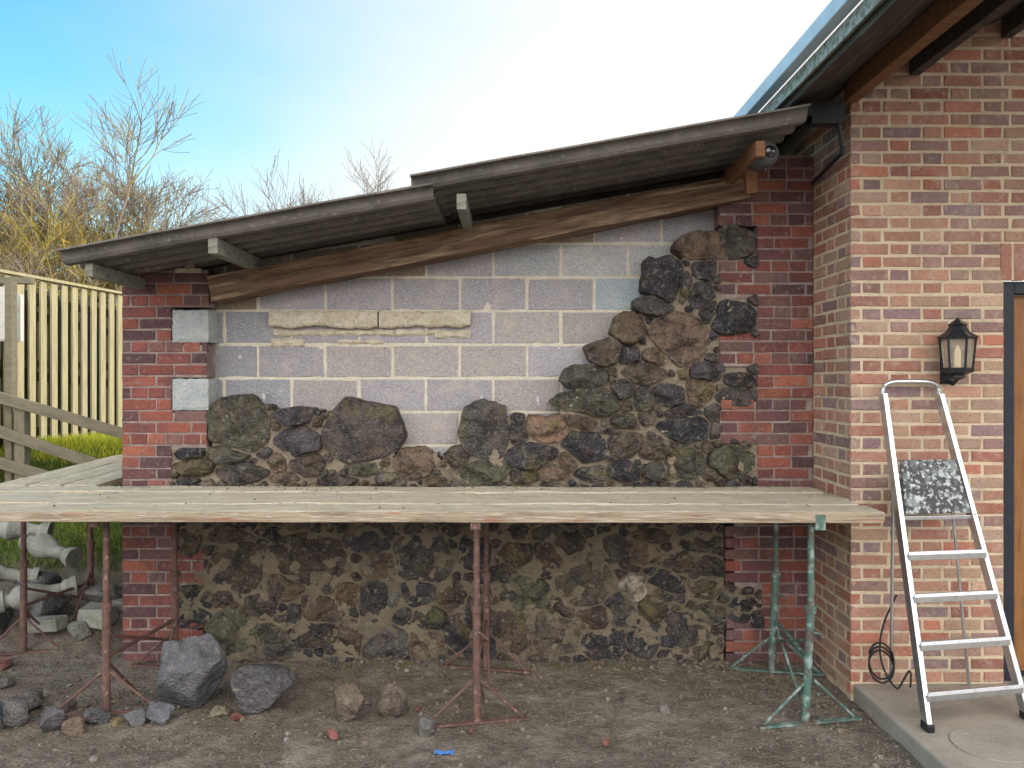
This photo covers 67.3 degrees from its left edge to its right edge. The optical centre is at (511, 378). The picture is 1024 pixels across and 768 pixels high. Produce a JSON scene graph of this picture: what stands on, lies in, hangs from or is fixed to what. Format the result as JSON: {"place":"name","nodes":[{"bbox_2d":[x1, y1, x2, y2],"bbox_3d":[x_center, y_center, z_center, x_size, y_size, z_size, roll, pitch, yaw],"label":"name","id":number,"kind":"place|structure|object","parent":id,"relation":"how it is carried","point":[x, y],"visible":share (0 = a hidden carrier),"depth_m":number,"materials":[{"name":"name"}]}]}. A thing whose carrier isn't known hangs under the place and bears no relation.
{"place":"outdoors","nodes":[
{"label":"outdoors","id":0,"kind":"place"},
{"bbox_2d":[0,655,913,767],"bbox_3d":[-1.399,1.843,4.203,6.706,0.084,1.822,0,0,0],"label":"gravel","id":1,"kind":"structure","parent":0,"point":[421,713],"depth_m":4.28,"materials":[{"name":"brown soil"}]},
{"bbox_2d":[0,435,923,767],"bbox_3d":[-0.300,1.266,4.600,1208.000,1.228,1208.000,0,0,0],"label":"ground","id":2,"kind":"structure","parent":0,"point":[410,747],"depth_m":4.16,"materials":[{"name":"soil"}]},
{"bbox_2d":[0,656,11,670],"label":"brick fragment","id":3,"kind":"object","parent":2,"relation":"on","point":[5,662],"visible":1,"depth_m":4.91,"materials":[{"name":"red brick"}]},
{"bbox_2d":[0,677,13,688],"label":"rock","id":4,"kind":"object","parent":2,"relation":"on","point":[6,682],"visible":1,"depth_m":4.59,"materials":[{"name":"grey stone"}]},
{"bbox_2d":[0,696,28,727],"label":"boulder","id":5,"kind":"object","parent":2,"relation":"on","point":[14,711],"visible":0.99,"depth_m":4.05,"materials":[{"name":"grey stone"}]},
{"bbox_2d":[0,277,34,481],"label":"timber shelter","id":6,"kind":"object","parent":2,"relation":"on","point":[11,317],"visible":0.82,"depth_m":6.73,"materials":[{"name":"brown wood"}]},
{"bbox_2d":[0,286,23,341],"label":"window","id":7,"kind":"structure","parent":6,"relation":"in","point":[20,298],"depth_m":7.20,"materials":[{"name":"white glass"}]},
{"bbox_2d":[20,693,41,710],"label":"boulder","id":8,"kind":"object","parent":2,"relation":"on","point":[34,701],"visible":0.44,"depth_m":4.28,"materials":[{"name":"grey stone"}]},
{"bbox_2d":[22,688,42,698],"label":"rock","id":9,"kind":"object","parent":2,"relation":"on","point":[38,692],"visible":0.46,"depth_m":4.40,"materials":[{"name":"grey stone"}]},
{"bbox_2d":[0,239,83,297],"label":"shrub","id":10,"kind":"object","parent":2,"relation":"on","point":[35,271],"visible":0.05,"depth_m":16.18,"materials":[{"name":"brown plant"}]},
{"bbox_2d":[0,107,85,294],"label":"bare tree","id":11,"kind":"object","parent":2,"relation":"on","point":[11,203],"visible":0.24,"depth_m":17.43,"materials":[{"name":"plant"}]},
{"bbox_2d":[0,522,97,654],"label":"trestle","id":12,"kind":"object","parent":2,"relation":"on","point":[23,564],"visible":0.7,"depth_m":5.16,"materials":[{"name":"metal"}]},
{"bbox_2d":[0,455,122,485],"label":"side plank deck","id":13,"kind":"structure","parent":12,"relation":"on","point":[106,471],"depth_m":5.39,"materials":[{"name":"beige wood"}]},
{"bbox_2d":[37,705,67,732],"bbox_3d":[-2.414,1.790,4.038,0.168,0.163,0.123,0,0,40],"label":"boulder","id":14,"kind":"object","parent":2,"relation":"on","point":[50,719],"visible":0.94,"depth_m":4.00,"materials":[{"name":"grey stone"}]},
{"bbox_2d":[0,269,122,447],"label":"board fence","id":15,"kind":"object","parent":2,"relation":"on","point":[69,354],"visible":0.3,"depth_m":8.57,"materials":[{"name":"beige wood"}]},
{"bbox_2d":[0,522,122,640],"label":"carved stone pile","id":16,"kind":"object","parent":2,"relation":"on","point":[42,542],"visible":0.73,"depth_m":5.59,"materials":[{"name":"grey stone"}]},
{"bbox_2d":[0,392,122,479],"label":"rail fence","id":17,"kind":"object","parent":2,"relation":"on","point":[19,466],"visible":0.46,"depth_m":6.67,"materials":[{"name":"brown wood"}]},
{"bbox_2d":[0,430,122,571],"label":"grass","id":18,"kind":"structure","parent":2,"relation":"on","point":[101,441],"depth_m":7.22,"materials":[{"name":"green plant"}]},
{"bbox_2d":[51,701,77,713],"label":"boulder","id":19,"kind":"object","parent":2,"relation":"on","point":[70,706],"visible":0.55,"depth_m":4.25,"materials":[{"name":"grey stone"}]},
{"bbox_2d":[61,716,85,735],"bbox_3d":[-2.270,1.802,4.000,0.116,0.117,0.085,0,0,0],"label":"rock","id":20,"kind":"object","parent":2,"relation":"on","point":[72,726],"visible":0.98,"depth_m":3.96,"materials":[{"name":"brown stone"}]},
{"bbox_2d":[82,708,110,723],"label":"boulder","id":21,"kind":"object","parent":2,"relation":"on","point":[95,715],"visible":0.93,"depth_m":4.08,"materials":[{"name":"grey stone"}]},
{"bbox_2d":[110,717,123,725],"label":"rock","id":22,"kind":"object","parent":2,"relation":"on","point":[115,721],"visible":0.99,"depth_m":4.08,"materials":[{"name":"beige stone"}]},
{"bbox_2d":[35,205,200,303],"bbox_3d":[-9.264,-1.885,21.280,6.813,5.723,5.543,0,0,0],"label":"shrub","id":23,"kind":"object","parent":2,"relation":"on","point":[109,285],"visible":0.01,"depth_m":19.77,"materials":[{"name":"brown plant"}]},
{"bbox_2d":[0,49,238,305],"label":"bare tree","id":24,"kind":"object","parent":2,"relation":"on","point":[73,218],"visible":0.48,"depth_m":18.16,"materials":[{"name":"plant"}]},
{"bbox_2d":[58,522,184,717],"bbox_3d":[-2.193,1.270,4.481,0.596,1.130,0.831,0,0,8],"label":"trestle","id":25,"kind":"object","parent":2,"relation":"on","point":[106,672],"visible":0.75,"depth_m":4.20,"materials":[{"name":"metal"}]},
{"bbox_2d":[124,707,146,727],"bbox_3d":[-1.994,1.803,4.087,0.120,0.099,0.105,0,0,0],"label":"boulder","id":26,"kind":"object","parent":2,"relation":"on","point":[136,717],"visible":0.96,"depth_m":4.06,"materials":[{"name":"grey stone"}]},
{"bbox_2d":[146,700,175,725],"bbox_3d":[-1.869,1.785,4.102,0.132,0.127,0.136,0,0,0],"label":"boulder","id":27,"kind":"object","parent":2,"relation":"on","point":[159,712],"visible":1,"depth_m":4.07,"materials":[{"name":"grey stone"}]},
{"bbox_2d":[156,633,227,708],"bbox_3d":[-1.793,1.643,4.275,0.405,0.444,0.301,0,0,0],"label":"boulder","id":28,"kind":"object","parent":2,"relation":"on","point":[192,669],"visible":1,"depth_m":4.20,"materials":[{"name":"grey stone"}]},
{"bbox_2d":[210,705,229,716],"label":"rock","id":29,"kind":"object","parent":2,"relation":"on","point":[218,711],"visible":1,"depth_m":4.19,"materials":[{"name":"beige stone"}]},
{"bbox_2d":[229,712,242,720],"bbox_3d":[-1.484,1.823,4.143,0.050,0.042,0.077,0,0,23],"label":"brick fragment","id":30,"kind":"object","parent":2,"relation":"on","point":[235,716],"visible":1,"depth_m":4.13,"materials":[{"name":"red brick"}]},
{"bbox_2d":[229,663,296,713],"bbox_3d":[-1.377,1.701,4.277,0.346,0.316,0.259,0,0,0],"label":"boulder","id":31,"kind":"object","parent":2,"relation":"on","point":[260,688],"visible":0.99,"depth_m":4.18,"materials":[{"name":"grey stone"}]},
{"bbox_2d":[182,141,396,222],"bbox_3d":[-5.871,-3.509,24.722,6.855,8.989,9.904,0,0,0],"label":"bare tree","id":32,"kind":"object","parent":2,"relation":"on","point":[378,184],"depth_m":21.85,"materials":[{"name":"brown plant"}]},
{"bbox_2d":[326,728,337,739],"bbox_3d":[-0.924,1.831,3.965,0.048,0.052,0.085,0,0,-35],"label":"brick fragment","id":33,"kind":"object","parent":2,"relation":"on","point":[332,733],"visible":1,"depth_m":3.95,"materials":[{"name":"red brick"}]},
{"bbox_2d":[333,682,363,722],"bbox_3d":[-0.891,1.761,4.180,0.175,0.214,0.124,0,0,0],"label":"boulder","id":34,"kind":"object","parent":2,"relation":"on","point":[348,698],"visible":1,"depth_m":4.14,"materials":[{"name":"brown stone"}]},
{"bbox_2d":[377,683,407,717],"bbox_3d":[-0.659,1.777,4.230,0.172,0.189,0.138,0,0,0],"label":"boulder","id":35,"kind":"object","parent":2,"relation":"on","point":[392,702],"visible":0.99,"depth_m":4.19,"materials":[{"name":"brown stone"}]},
{"bbox_2d":[419,715,434,736],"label":"rock","id":36,"kind":"object","parent":2,"relation":"on","point":[426,725],"visible":1,"depth_m":3.98,"materials":[{"name":"grey stone"}]},
{"bbox_2d":[56,103,812,663],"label":"stone shed","id":37,"kind":"structure","parent":2,"relation":"on","point":[630,311],"depth_m":5.00,"materials":[{"name":"brick"}]},
{"bbox_2d":[743,141,778,194],"bbox_3d":[1.451,-1.248,4.551,0.160,0.227,0.428,0,0,0],"label":"security camera","id":38,"kind":"object","parent":37,"relation":"attached to","point":[770,159],"visible":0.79,"depth_m":4.42,"materials":[{"name":"grey plastic"}]},
{"bbox_2d":[764,145,776,171],"bbox_3d":[1.460,-1.260,4.384,0.094,0.147,0.094,0,0,0],"label":"lens window","id":39,"kind":"structure","parent":38,"relation":"in","point":[770,151],"depth_m":4.35,"materials":[{"name":"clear glass"}]},
{"bbox_2d":[795,102,844,184],"bbox_3d":[1.778,-1.404,4.616,0.307,0.332,0.631,0,0,0],"label":"gutter outlet and cables","id":40,"kind":"object","parent":37,"relation":"attached to","point":[825,114],"visible":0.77,"depth_m":4.36,"materials":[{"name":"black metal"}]},
{"bbox_2d":[434,750,453,754],"bbox_3d":[-0.334,1.837,3.780,0.096,0.009,0.048,0,0,0],"label":"plastic scrap","id":41,"kind":"object","parent":2,"relation":"on","point":[439,752],"visible":1,"depth_m":3.78,"materials":[{"name":"blue plastic"}]},
{"bbox_2d":[56,657,884,767],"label":"straw and weeds","id":42,"kind":"object","parent":2,"relation":"on","point":[446,660],"visible":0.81,"depth_m":4.86,"materials":[{"name":"brown plant"}]},
{"bbox_2d":[432,523,530,727],"bbox_3d":[-0.182,1.277,4.456,0.601,1.143,0.917,0,0,0],"label":"trestle","id":43,"kind":"object","parent":2,"relation":"on","point":[480,640],"visible":0.91,"depth_m":4.13,"materials":[{"name":"metal"}]},
{"bbox_2d":[602,738,609,746],"bbox_3d":[0.475,1.836,3.892,0.034,0.036,0.066,0,0,17],"label":"brick fragment","id":44,"kind":"object","parent":2,"relation":"on","point":[606,741],"visible":1,"depth_m":3.88,"materials":[{"name":"red brick"}]},
{"bbox_2d":[659,703,671,713],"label":"rock","id":45,"kind":"object","parent":2,"relation":"on","point":[665,708],"visible":1,"depth_m":4.23,"materials":[{"name":"grey stone"}]},
{"bbox_2d":[725,515,861,729],"bbox_3d":[1.615,1.276,4.438,0.596,1.142,0.903,0,0,5],"label":"trestle","id":46,"kind":"object","parent":2,"relation":"on","point":[807,673],"visible":0.96,"depth_m":4.12,"materials":[{"name":"green paint"}]},
{"bbox_2d":[0,485,883,522],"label":"scaffold plank deck","id":47,"kind":"structure","parent":46,"relation":"on","point":[579,504],"depth_m":4.20,"materials":[{"name":"beige wood"}]},
{"bbox_2d":[778,21,1023,700],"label":"house mortar","id":48,"kind":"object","parent":2,"relation":"on","point":[794,140],"visible":0.17,"depth_m":4.45,"materials":[{"name":"beige concrete"}]},
{"bbox_2d":[794,20,1023,693],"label":"house brickwork","id":49,"kind":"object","parent":2,"relation":"on","point":[1003,262],"visible":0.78,"depth_m":4.45,"materials":[{"name":"brick"}]},
{"bbox_2d":[937,317,978,385],"bbox_3d":[2.505,-0.152,4.336,0.177,0.385,0.226,0,0,0],"label":"wall lantern","id":50,"kind":"object","parent":49,"relation":"attached to","point":[956,340],"depth_m":4.28,"materials":[{"name":"black metal"}]},
{"bbox_2d":[1003,282,1023,680],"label":"door frame","id":51,"kind":"object","parent":49,"relation":"attached to","point":[1011,290],"visible":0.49,"depth_m":4.48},
{"bbox_2d":[1014,296,1023,670],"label":"door","id":52,"kind":"structure","parent":51,"relation":"in","point":[1019,476],"depth_m":4.52,"materials":[{"name":"brown wood"}]},
{"bbox_2d":[853,676,1023,767],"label":"pavement slab","id":53,"kind":"structure","parent":2,"relation":"on","point":[893,712],"depth_m":4.01,"materials":[{"name":"concrete"}]},
{"bbox_2d":[868,595,911,689],"bbox_3d":[2.126,1.483,4.345,0.238,0.512,0.098,0,0,8],"label":"electric cable","id":54,"kind":"object","parent":53,"relation":"on","point":[871,652],"visible":1,"depth_m":4.33,"materials":[{"name":"black rubber"}]},
{"bbox_2d":[879,379,1023,732],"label":"step ladder","id":55,"kind":"object","parent":53,"relation":"on","point":[935,486],"visible":1,"depth_m":4.16,"materials":[{"name":"metal"}]},
{"bbox_2d":[950,728,1023,762],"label":"manhole cover","id":56,"kind":"object","parent":53,"relation":"on","point":[990,745],"visible":1,"depth_m":3.69,"materials":[{"name":"concrete"}]},
{"bbox_2d":[0,0,1023,281],"label":"sky","id":57,"kind":"structure","parent":0,"point":[442,84],"materials":[{"name":"blue"}]},
{"bbox_2d":[775,0,1023,147],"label":"soffit and fascia","id":58,"kind":"structure","parent":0,"point":[882,26],"depth_m":3.82,"materials":[{"name":"brown wood"}]},
{"bbox_2d":[760,0,884,111],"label":"gutter","id":59,"kind":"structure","parent":58,"relation":"on","point":[857,17],"depth_m":3.79,"materials":[{"name":"grey metal"}]},
{"bbox_2d":[734,0,860,116],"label":"roof flashing","id":60,"kind":"object","parent":59,"relation":"attached to","point":[829,19],"depth_m":3.98,"materials":[{"name":"metal"}]},
{"bbox_2d":[845,0,983,101],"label":"rafter","id":61,"kind":"object","parent":58,"relation":"attached to","point":[938,18],"visible":1,"depth_m":3.75,"materials":[{"name":"brown wood"}]},
{"bbox_2d":[909,0,1018,75],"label":"porch rafter","id":62,"kind":"object","parent":58,"relation":"attached to","point":[982,14],"visible":0.79,"depth_m":3.96,"materials":[{"name":"brown wood"}]},
{"bbox_2d":[1001,3,1023,37],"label":"porch rafter","id":63,"kind":"object","parent":58,"relation":"attached to","point":[1012,23],"visible":1,"depth_m":4.34,"materials":[{"name":"brown wood"}]}
]}

